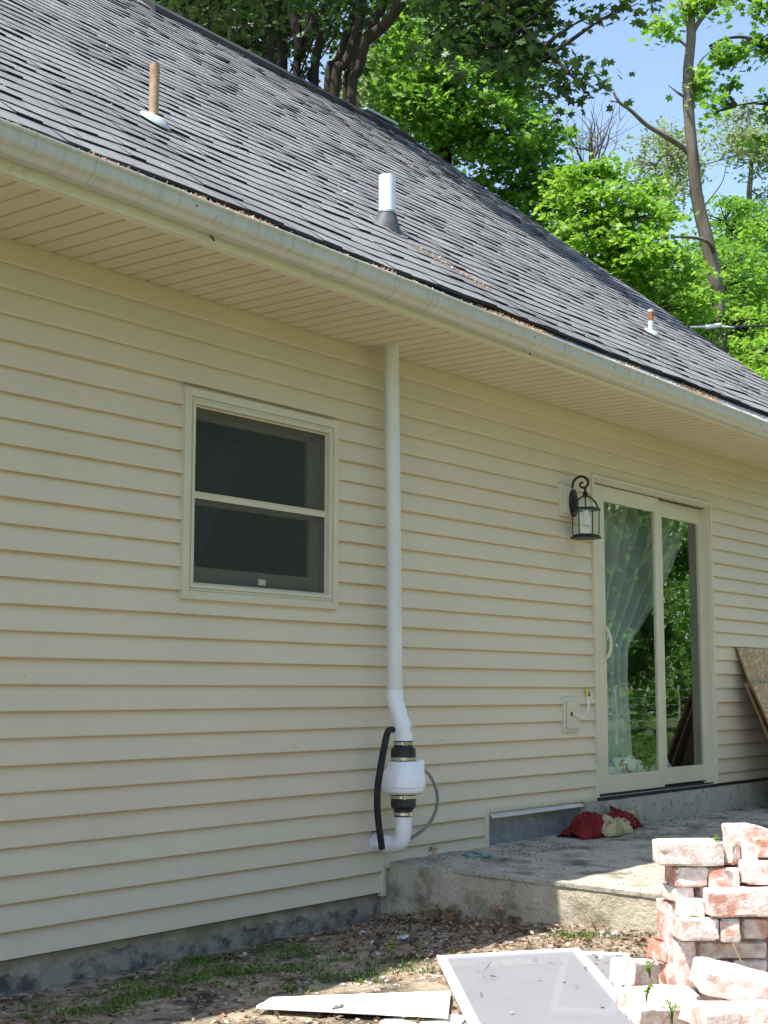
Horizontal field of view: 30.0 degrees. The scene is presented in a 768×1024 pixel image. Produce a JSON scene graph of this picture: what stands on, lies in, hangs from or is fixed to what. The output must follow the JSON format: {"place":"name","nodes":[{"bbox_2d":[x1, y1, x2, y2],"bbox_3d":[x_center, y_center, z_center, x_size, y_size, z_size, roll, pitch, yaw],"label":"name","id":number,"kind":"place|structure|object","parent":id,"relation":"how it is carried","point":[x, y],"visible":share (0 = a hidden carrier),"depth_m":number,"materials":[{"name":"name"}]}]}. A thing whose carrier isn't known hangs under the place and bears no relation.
{"place":"outdoors","nodes":[
{"label":"outdoors","id":0,"kind":"place"},
{"bbox_2d":[0,917,649,1023],"bbox_3d":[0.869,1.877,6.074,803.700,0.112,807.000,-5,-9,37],"label":"ground","id":1,"kind":"structure","parent":0,"point":[164,1015],"depth_m":5.42,"materials":[{"name":"soil"}]},
{"bbox_2d":[5,935,436,1022],"bbox_3d":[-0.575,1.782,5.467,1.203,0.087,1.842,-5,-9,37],"label":"grass","id":2,"kind":"structure","parent":1,"relation":"on","point":[186,978],"depth_m":5.50,"materials":[{"name":"plant"}]},
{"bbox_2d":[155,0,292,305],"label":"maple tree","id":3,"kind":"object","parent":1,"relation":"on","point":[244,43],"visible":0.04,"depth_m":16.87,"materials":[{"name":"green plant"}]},
{"bbox_2d":[180,0,310,77],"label":"maple tree","id":4,"kind":"object","parent":1,"relation":"on","point":[269,57],"visible":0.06,"depth_m":15.40,"materials":[{"name":"green plant"}]},
{"bbox_2d":[152,0,419,87],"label":"maple tree","id":5,"kind":"object","parent":1,"relation":"on","point":[229,19],"visible":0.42,"depth_m":13.80,"materials":[{"name":"green plant"}]},
{"bbox_2d":[245,0,342,70],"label":"maple tree","id":6,"kind":"object","parent":1,"relation":"on","point":[279,44],"visible":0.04,"depth_m":15.77,"materials":[{"name":"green plant"}]},
{"bbox_2d":[175,0,421,105],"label":"maple tree","id":7,"kind":"object","parent":1,"relation":"on","point":[311,21],"visible":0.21,"depth_m":14.59,"materials":[{"name":"green plant"}]},
{"bbox_2d":[0,911,657,1023],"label":"leaf litter","id":8,"kind":"object","parent":1,"relation":"on","point":[479,923],"visible":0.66,"depth_m":6.04,"materials":[{"name":"brown plant"}]},
{"bbox_2d":[396,935,409,939],"bbox_3d":[0.090,1.889,6.370,0.046,0.021,0.086,-4,-8,29],"label":"plastic scrap","id":9,"kind":"object","parent":8,"relation":"on","point":[401,937],"visible":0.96,"depth_m":6.35,"materials":[{"name":"plastic"}]},
{"bbox_2d":[267,0,430,331],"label":"maple tree","id":10,"kind":"object","parent":1,"relation":"on","point":[313,76],"visible":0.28,"depth_m":15.38,"materials":[{"name":"green plant"}]},
{"bbox_2d":[256,991,450,1018],"bbox_3d":[-0.099,1.665,4.866,0.643,0.015,0.387,0,-7,4],"label":"white board","id":11,"kind":"object","parent":1,"relation":"on","point":[431,1004],"visible":1,"depth_m":4.82,"materials":[{"name":"white wood"}]},
{"bbox_2d":[331,1003,344,1008],"bbox_3d":[-0.150,1.640,4.759,0.068,0.013,0.030,4,-8,-31],"label":"mortar chunk","id":12,"kind":"object","parent":11,"relation":"on","point":[334,1006],"visible":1,"depth_m":4.75,"materials":[{"name":"concrete"}]},
{"bbox_2d":[319,33,389,112],"bbox_3d":[-0.539,-3.061,28.898,2.279,15.474,3.998,2,-7,-16],"label":"airy tree","id":13,"kind":"object","parent":1,"relation":"on","point":[361,104],"visible":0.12,"depth_m":28.98,"materials":[{"name":"green plant"}]},
{"bbox_2d":[0,0,767,995],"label":"house","id":14,"kind":"structure","parent":1,"relation":"on","point":[194,716],"depth_m":6.83,"materials":[{"name":"plastic"}]},
{"bbox_2d":[140,63,169,128],"bbox_3d":[-1.032,-1.873,6.474,0.118,0.313,0.150,-5,-9,37],"label":"vent pipe","id":15,"kind":"object","parent":14,"relation":"on","point":[153,116],"visible":0.98,"depth_m":6.46,"materials":[{"name":"metal"}]},
{"bbox_2d":[177,386,338,609],"bbox_3d":[-0.597,-0.033,6.674,0.134,0.930,1.059,-5,-9,37],"label":"window","id":16,"kind":"structure","parent":14,"relation":"in","point":[259,500],"depth_m":6.62,"materials":[{"name":"plastic"}]},
{"bbox_2d":[361,107,398,125],"bbox_3d":[-0.138,-3.828,14.214,0.320,0.145,0.520,-5,-9,37],"label":"roof vent","id":17,"kind":"object","parent":14,"relation":"on","point":[379,115],"visible":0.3,"depth_m":14.11,"materials":[{"name":"metal"}]},
{"bbox_2d":[1,117,767,420],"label":"gutter debris","id":18,"kind":"object","parent":14,"relation":"on","point":[701,393],"visible":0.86,"depth_m":7.29,"materials":[{"name":"brown plant"}]},
{"bbox_2d":[369,173,407,238],"bbox_3d":[0.023,-1.611,7.601,0.187,0.359,0.240,-5,-9,37],"label":"vent pipe","id":19,"kind":"object","parent":14,"relation":"on","point":[386,216],"visible":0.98,"depth_m":7.57,"materials":[{"name":"white plastic"}]},
{"bbox_2d":[368,345,438,852],"bbox_3d":[0.063,0.408,7.209,0.330,2.573,0.555,-5,-9,37],"label":"radon vent pipe","id":20,"kind":"object","parent":14,"relation":"attached to","point":[400,779],"visible":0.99,"depth_m":7.11,"materials":[{"name":"plastic"}]},
{"bbox_2d":[429,845,437,853],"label":"dead leaf","id":21,"kind":"object","parent":14,"relation":"on","point":[433,849],"visible":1,"depth_m":7.47,"materials":[{"name":"brown plant"}]},
{"bbox_2d":[560,689,589,732],"bbox_3d":[1.175,1.211,8.746,0.061,0.262,0.305,-5,-9,37],"label":"outlet box","id":22,"kind":"object","parent":14,"relation":"attached to","point":[570,710],"visible":1,"depth_m":8.67,"materials":[{"name":"plastic"}]},
{"bbox_2d":[556,475,601,539],"bbox_3d":[1.203,-0.032,8.829,0.266,0.398,0.177,-2,-7,15],"label":"wall lantern","id":23,"kind":"object","parent":14,"relation":"attached to","point":[568,505],"depth_m":8.80,"materials":[{"name":"metal"}]},
{"bbox_2d":[609,755,645,774],"bbox_3d":[1.528,1.702,9.389,0.102,0.208,0.828,-5,-9,37],"label":"plastic bag","id":24,"kind":"object","parent":14,"relation":"on","point":[628,764],"visible":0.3,"depth_m":9.45,"materials":[{"name":"white plastic"}]},
{"bbox_2d":[604,502,688,763],"bbox_3d":[1.794,0.901,9.985,0.076,1.920,1.796,-5,-9,37],"label":"curtain","id":25,"kind":"object","parent":14,"relation":"hanging from","point":[628,568],"visible":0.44,"depth_m":9.81,"materials":[{"name":"white fabric"}]},
{"bbox_2d":[644,309,659,337],"bbox_3d":[1.929,-1.351,10.314,0.104,0.218,0.132,-5,-9,37],"label":"vent pipe","id":26,"kind":"object","parent":14,"relation":"on","point":[650,329],"visible":0.96,"depth_m":10.30,"materials":[{"name":"orange paint"}]},
{"bbox_2d":[588,474,718,800],"bbox_3d":[1.810,0.867,9.730,0.156,2.045,1.774,-5,-9,37],"label":"sliding door","id":27,"kind":"structure","parent":14,"relation":"in","point":[616,786],"depth_m":9.79,"materials":[{"name":"plastic"}]},
{"bbox_2d":[650,759,671,770],"bbox_3d":[1.926,1.784,9.970,0.065,0.173,0.292,-5,-9,37],"label":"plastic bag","id":28,"kind":"object","parent":14,"relation":"in","point":[654,767],"visible":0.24,"depth_m":9.91,"materials":[{"name":"white plastic"}]},
{"bbox_2d":[686,323,767,351],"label":"service cable","id":29,"kind":"object","parent":14,"relation":"attached to","point":[717,325],"visible":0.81,"depth_m":12.39,"materials":[{"name":"white metal"}]},
{"bbox_2d":[385,936,396,959],"bbox_3d":[0.029,1.742,5.729,0.049,0.094,0.058,1,-7,-11],"label":"weed","id":30,"kind":"object","parent":1,"relation":"on","point":[389,946],"visible":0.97,"depth_m":5.72,"materials":[{"name":"green plant"}]},
{"bbox_2d":[367,22,430,136],"bbox_3d":[0.182,-3.051,31.429,2.672,16.083,3.415,-1,-7,8],"label":"airy tree","id":31,"kind":"object","parent":1,"relation":"on","point":[395,80],"visible":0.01,"depth_m":32.91,"materials":[{"name":"green plant"}]},
{"bbox_2d":[175,925,633,1023],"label":"gravel","id":32,"kind":"structure","parent":1,"relation":"on","point":[240,1000],"depth_m":5.35,"materials":[{"name":"grey gravel"}]},
{"bbox_2d":[379,1014,464,1023],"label":"white board","id":33,"kind":"object","parent":1,"relation":"on","point":[457,1018],"visible":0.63,"depth_m":4.67,"materials":[{"name":"white wood"}]},
{"bbox_2d":[240,925,623,996],"bbox_3d":[0.173,1.805,5.860,2.018,0.083,0.605,7,-10,-43],"label":"grass tuft","id":34,"kind":"object","parent":1,"relation":"on","point":[452,953],"visible":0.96,"depth_m":5.54,"materials":[{"name":"green plant"}]},
{"bbox_2d":[424,902,442,918],"bbox_3d":[0.243,1.934,6.925,0.095,0.095,0.093,1,-7,-11],"label":"dead leaf","id":35,"kind":"object","parent":1,"relation":"on","point":[433,910],"visible":0.97,"depth_m":6.92,"materials":[{"name":"brown plant"}]},
{"bbox_2d":[443,904,461,920],"bbox_3d":[0.330,1.930,6.880,0.104,0.095,0.098,-5,-9,37],"label":"dead leaf","id":36,"kind":"object","parent":1,"relation":"on","point":[450,911],"visible":0.97,"depth_m":6.87,"materials":[{"name":"brown plant"}]},
{"bbox_2d":[332,0,592,241],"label":"maple tree","id":37,"kind":"object","parent":1,"relation":"on","point":[456,120],"visible":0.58,"depth_m":18.45,"materials":[{"name":"green plant"}]},
{"bbox_2d":[324,0,664,335],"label":"maple tree","id":38,"kind":"object","parent":1,"relation":"on","point":[502,42],"visible":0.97,"depth_m":12.01,"materials":[{"name":"green plant"}]},
{"bbox_2d":[486,901,505,919],"bbox_3d":[0.526,1.867,6.729,0.103,0.085,0.099,-5,-9,37],"label":"dead leaf","id":39,"kind":"object","parent":1,"relation":"on","point":[497,908],"visible":1,"depth_m":6.72,"materials":[{"name":"brown plant"}]},
{"bbox_2d":[504,912,521,928],"bbox_3d":[0.598,1.901,6.653,0.084,0.087,0.092,-5,-9,37],"label":"dead leaf","id":40,"kind":"object","parent":1,"relation":"on","point":[511,918],"visible":0.95,"depth_m":6.66,"materials":[{"name":"brown plant"}]},
{"bbox_2d":[437,947,632,1023],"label":"window screen","id":41,"kind":"object","parent":1,"relation":"on","point":[521,989],"depth_m":4.99,"materials":[{"name":"white metal"}]},
{"bbox_2d":[476,958,602,1013],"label":"screen litter","id":42,"kind":"object","parent":41,"relation":"on","point":[481,994],"visible":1,"depth_m":5.15,"materials":[{"name":"brown plant"}]},
{"bbox_2d":[381,109,767,313],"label":"woods","id":43,"kind":"object","parent":1,"relation":"on","point":[465,171],"depth_m":37.16,"materials":[{"name":"plant"}]},
{"bbox_2d":[548,76,645,178],"bbox_3d":[3.424,-1.725,23.598,3.226,11.512,1.881,-26,-27,74],"label":"bare tree","id":44,"kind":"object","parent":1,"relation":"on","point":[591,148],"visible":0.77,"depth_m":23.77,"materials":[{"name":"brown plant"}]},
{"bbox_2d":[582,951,629,990],"bbox_3d":[0.746,1.723,5.276,0.270,0.020,1.098,-2,-7,12],"label":"board","id":45,"kind":"object","parent":1,"relation":"on","point":[607,957],"depth_m":5.67,"materials":[{"name":"white wood"}]},
{"bbox_2d":[609,930,619,937],"bbox_3d":[1.011,1.860,6.292,0.051,0.046,0.063,-2,-7,15],"label":"stone","id":46,"kind":"object","parent":1,"relation":"on","point":[613,933],"visible":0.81,"depth_m":6.28,"materials":[{"name":"white stone"}]},
{"bbox_2d":[529,151,741,332],"bbox_3d":[2.830,-0.578,16.995,2.850,7.596,1.938,-5,-9,37],"label":"young maple","id":47,"kind":"object","parent":1,"relation":"on","point":[628,255],"visible":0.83,"depth_m":17.04,"materials":[{"name":"green plant"}]},
{"bbox_2d":[618,109,717,269],"bbox_3d":[5.920,-1.842,29.886,2.358,13.306,4.507,-2,-7,12],"label":"airy tree","id":48,"kind":"object","parent":1,"relation":"on","point":[667,149],"visible":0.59,"depth_m":30.32,"materials":[{"name":"green plant"}]},
{"bbox_2d":[612,0,732,352],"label":"half dead tree","id":49,"kind":"object","parent":1,"relation":"on","point":[693,93],"visible":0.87,"depth_m":17.94,"materials":[{"name":"brown plant"}]},
{"bbox_2d":[648,232,706,329],"bbox_3d":[4.754,-0.384,24.289,2.136,9.022,3.996,-3,-8,20],"label":"leafy tree","id":50,"kind":"object","parent":1,"relation":"on","point":[693,245],"visible":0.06,"depth_m":24.66,"materials":[{"name":"green plant"}]},
{"bbox_2d":[649,256,767,354],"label":"leafy tree","id":51,"kind":"object","parent":1,"relation":"on","point":[732,289],"visible":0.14,"depth_m":18.55,"materials":[{"name":"green plant"}]},
{"bbox_2d":[678,233,767,320],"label":"leafy tree","id":52,"kind":"object","parent":1,"relation":"on","point":[727,257],"visible":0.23,"depth_m":20.84,"materials":[{"name":"green plant"}]},
{"bbox_2d":[686,193,767,272],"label":"leafy tree","id":53,"kind":"object","parent":1,"relation":"on","point":[742,207],"visible":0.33,"depth_m":24.48,"materials":[{"name":"green plant"}]},
{"bbox_2d":[688,0,767,171],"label":"maple tree","id":54,"kind":"object","parent":1,"relation":"on","point":[724,60],"visible":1,"depth_m":13.98,"materials":[{"name":"green plant"}]},
{"bbox_2d":[692,208,767,298],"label":"leafy tree","id":55,"kind":"object","parent":1,"relation":"on","point":[763,238],"visible":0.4,"depth_m":23.32,"materials":[{"name":"green plant"}]},
{"bbox_2d":[695,291,767,373],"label":"leafy tree","id":56,"kind":"object","parent":1,"relation":"on","point":[743,316],"visible":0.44,"depth_m":17.86,"materials":[{"name":"green plant"}]},
{"bbox_2d":[702,89,767,240],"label":"airy tree","id":57,"kind":"object","parent":1,"relation":"on","point":[735,137],"visible":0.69,"depth_m":31.98,"materials":[{"name":"green plant"}]},
{"bbox_2d":[716,328,767,381],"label":"leafy tree","id":58,"kind":"object","parent":1,"relation":"on","point":[762,371],"visible":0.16,"depth_m":16.53,"materials":[{"name":"green plant"}]},
{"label":"rubble","id":59,"kind":"object","parent":1,"relation":"on","visible":0},
{"bbox_2d":[609,957,659,985],"bbox_3d":[0.709,1.270,3.950,0.150,0.070,0.100,15,-14,-33],"label":"brick","id":60,"kind":"object","parent":59,"relation":"on","point":[627,971],"visible":0.68,"depth_m":3.90,"materials":[{"name":"white brick"}]},
{"bbox_2d":[658,997,679,1023],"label":"weed","id":61,"kind":"object","parent":59,"relation":"on","point":[672,1009],"visible":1,"depth_m":3.35,"materials":[{"name":"green plant"}]},
{"bbox_2d":[678,1004,689,1023],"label":"brick","id":62,"kind":"object","parent":59,"relation":"on","point":[683,1016],"visible":0.49,"depth_m":3.44,"materials":[{"name":"white brick"}]},
{"bbox_2d":[615,984,703,1023],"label":"brick","id":63,"kind":"object","parent":62,"relation":"on","point":[633,1005],"visible":0.77,"depth_m":3.47,"materials":[{"name":"white brick"}]},
{"bbox_2d":[642,980,656,1001],"bbox_3d":[0.626,1.134,3.392,0.029,0.053,0.036,6,-9,-41],"label":"weed","id":64,"kind":"object","parent":63,"relation":"on","point":[649,986],"visible":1,"depth_m":3.40,"materials":[{"name":"green plant"}]},
{"bbox_2d":[689,999,754,1023],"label":"brick","id":65,"kind":"object","parent":59,"relation":"on","point":[724,1011],"visible":0.84,"depth_m":3.32,"materials":[{"name":"white brick"}]},
{"bbox_2d":[689,957,767,1000],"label":"brick","id":66,"kind":"object","parent":65,"relation":"on","point":[711,977],"visible":0.94,"depth_m":3.40,"materials":[{"name":"white brick"}]},
{"bbox_2d":[748,999,767,1023],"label":"brick","id":67,"kind":"object","parent":59,"relation":"on","point":[759,1007],"visible":0.81,"depth_m":3.30,"materials":[{"name":"white brick"}]},
{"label":"brick","id":68,"kind":"object","parent":59,"relation":"on","visible":0},
{"label":"brick","id":69,"kind":"object","parent":68,"relation":"on","visible":0},
{"bbox_2d":[657,910,674,984],"bbox_3d":[0.725,1.122,3.684,0.025,0.187,0.082,1,-7,-7],"label":"brick","id":70,"kind":"object","parent":69,"relation":"on","point":[665,971],"visible":0.81,"depth_m":3.65,"materials":[{"name":"white brick"}]},
{"bbox_2d":[647,936,667,963],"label":"brick","id":71,"kind":"object","parent":70,"relation":"on","point":[656,949],"visible":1,"depth_m":3.69,"materials":[{"name":"brick"}]},
{"bbox_2d":[644,960,655,977],"bbox_3d":[0.684,1.180,3.704,0.026,0.046,0.047,-5,-9,37],"label":"weed","id":72,"kind":"object","parent":71,"relation":"on","point":[648,970],"visible":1,"depth_m":3.70,"materials":[{"name":"green plant"}]},
{"bbox_2d":[656,898,674,918],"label":"brick","id":73,"kind":"object","parent":70,"relation":"on","point":[665,905],"visible":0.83,"depth_m":3.68,"materials":[{"name":"white brick"}]},
{"bbox_2d":[673,938,695,989],"bbox_3d":[0.757,1.143,3.634,0.045,0.119,0.097,1,-7,-5],"label":"brick","id":74,"kind":"object","parent":69,"relation":"on","point":[684,953],"visible":0.62,"depth_m":3.59,"materials":[{"name":"white brick"}]},
{"bbox_2d":[671,914,718,940],"bbox_3d":[0.783,1.047,3.617,0.103,0.056,0.097,0,-7,-3],"label":"brick","id":75,"kind":"object","parent":74,"relation":"on","point":[705,927],"visible":0.94,"depth_m":3.57,"materials":[{"name":"white brick"}]},
{"bbox_2d":[674,895,704,916],"bbox_3d":[0.775,1.003,3.652,0.073,0.047,0.096,3,-7,5],"label":"brick","id":76,"kind":"object","parent":75,"relation":"on","point":[690,907],"visible":0.88,"depth_m":3.61,"materials":[{"name":"white brick"}]},
{"bbox_2d":[660,883,693,901],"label":"brick","id":77,"kind":"object","parent":76,"relation":"on","point":[669,892],"visible":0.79,"depth_m":3.63,"materials":[{"name":"white brick"}]},
{"bbox_2d":[665,866,708,886],"bbox_3d":[0.775,0.930,3.674,0.093,0.052,0.097,1,-7,-6],"label":"brick","id":78,"kind":"object","parent":77,"relation":"on","point":[686,876],"visible":0.85,"depth_m":3.63,"materials":[{"name":"white brick"}]},
{"bbox_2d":[652,838,723,865],"bbox_3d":[0.777,0.870,3.669,0.165,0.064,0.097,1,-7,-4],"label":"brick","id":79,"kind":"object","parent":78,"relation":"on","point":[688,851],"visible":0.99,"depth_m":3.62,"materials":[{"name":"white brick"}]},
{"bbox_2d":[693,887,705,913],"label":"brick","id":80,"kind":"object","parent":75,"relation":"on","point":[696,892],"visible":0.07,"depth_m":3.67,"materials":[{"name":"grey brick"}]},
{"bbox_2d":[254,0,767,265],"label":"sky","id":81,"kind":"structure","parent":0,"point":[656,69],"materials":[{"name":"blue"}]},
{"bbox_2d":[380,804,767,939],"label":"patio","id":82,"kind":"structure","parent":0,"point":[577,892],"depth_m":6.97,"materials":[{"name":"concrete"}]},
{"bbox_2d":[464,850,492,856],"bbox_3d":[0.464,1.780,7.478,0.136,0.021,0.251,4,-8,-28],"label":"teal scrap","id":83,"kind":"object","parent":82,"relation":"on","point":[484,854],"visible":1,"depth_m":7.40,"materials":[{"name":"plastic"}]},
{"bbox_2d":[410,806,766,885],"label":"patio litter","id":84,"kind":"object","parent":82,"relation":"on","point":[604,841],"visible":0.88,"depth_m":8.21,"materials":[{"name":"brown plant"}]},
{"bbox_2d":[557,806,643,839],"bbox_3d":[1.400,1.870,8.714,0.269,0.151,1.047,-5,-9,37],"label":"cloth bag","id":85,"kind":"object","parent":82,"relation":"on","point":[586,825],"visible":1,"depth_m":8.47,"materials":[{"name":"red fabric"}]},
{"bbox_2d":[578,781,767,822],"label":"foundation wall","id":86,"kind":"structure","parent":82,"relation":"on","point":[674,805],"depth_m":9.82,"materials":[{"name":"concrete"}]},
{"bbox_2d":[736,647,767,683],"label":"osb board","id":87,"kind":"object","parent":82,"relation":"on","point":[754,662],"visible":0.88,"depth_m":10.80,"materials":[{"name":"brown wood"}]},
{"bbox_2d":[744,682,767,738],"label":"osb board","id":88,"kind":"object","parent":82,"relation":"on","point":[761,717],"visible":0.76,"depth_m":10.48,"materials":[{"name":"brown wood"}]},
{"bbox_2d":[750,684,767,723],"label":"osb board","id":89,"kind":"object","parent":82,"relation":"on","point":[760,691],"visible":1,"depth_m":10.50,"materials":[{"name":"brown wood"}]},
{"bbox_2d":[620,146,766,183],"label":"utility wire","id":90,"kind":"object","parent":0,"point":[700,165],"visible":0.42,"depth_m":24.47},
{"bbox_2d":[694,987,723,999],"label":"brick","id":91,"kind":"object","parent":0,"point":[701,995],"visible":0.06,"depth_m":3.67,"materials":[{"name":"brick"}]},
{"bbox_2d":[727,958,766,971],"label":"brick","id":92,"kind":"object","parent":91,"relation":"on","point":[757,963],"visible":0.39,"depth_m":3.65,"materials":[{"name":"white brick"}]},
{"bbox_2d":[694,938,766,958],"bbox_3d":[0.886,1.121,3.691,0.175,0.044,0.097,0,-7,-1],"label":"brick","id":93,"kind":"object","parent":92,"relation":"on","point":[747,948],"visible":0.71,"depth_m":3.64,"materials":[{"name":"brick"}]},
{"bbox_2d":[714,917,740,941],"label":"brick","id":94,"kind":"object","parent":93,"relation":"on","point":[728,929],"visible":0.75,"depth_m":3.57,"materials":[{"name":"white brick"}]},
{"bbox_2d":[697,883,767,917],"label":"brick","id":95,"kind":"object","parent":94,"relation":"on","point":[745,900],"visible":0.86,"depth_m":3.58,"materials":[{"name":"white brick"}]},
{"bbox_2d":[705,865,739,886],"bbox_3d":[0.864,0.932,3.667,0.080,0.052,0.097,-1,-7,5],"label":"brick","id":96,"kind":"object","parent":95,"relation":"on","point":[724,876],"visible":0.81,"depth_m":3.62,"materials":[{"name":"white brick"}]},
{"bbox_2d":[721,840,744,864],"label":"brick","id":97,"kind":"object","parent":96,"relation":"on","point":[732,852],"visible":0.68,"depth_m":3.65,"materials":[{"name":"white brick"}]},
{"bbox_2d":[733,857,767,884],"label":"brick","id":98,"kind":"object","parent":95,"relation":"on","point":[753,872],"visible":0.81,"depth_m":3.61,"materials":[{"name":"white brick"}]},
{"bbox_2d":[741,842,758,859],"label":"brick","id":99,"kind":"object","parent":98,"relation":"on","point":[748,850],"visible":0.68,"depth_m":3.65,"materials":[{"name":"white brick"}]},
{"bbox_2d":[722,823,767,842],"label":"brick","id":100,"kind":"object","parent":99,"relation":"on","point":[745,832],"visible":0.73,"depth_m":3.72,"materials":[{"name":"brick"}]},
{"bbox_2d":[751,836,767,856],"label":"brick","id":101,"kind":"object","parent":98,"relation":"on","point":[760,843],"visible":0.81,"depth_m":3.63,"materials":[{"name":"brick"}]},
{"bbox_2d":[736,917,767,938],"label":"brick","id":102,"kind":"object","parent":93,"relation":"on","point":[753,927],"visible":0.7,"depth_m":3.60,"materials":[{"name":"brick"}]},
{"bbox_2d":[762,917,767,971],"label":"brick","id":103,"kind":"object","parent":91,"relation":"on","point":[766,941],"visible":0.23,"depth_m":3.74,"materials":[{"name":"brick"}]}
]}

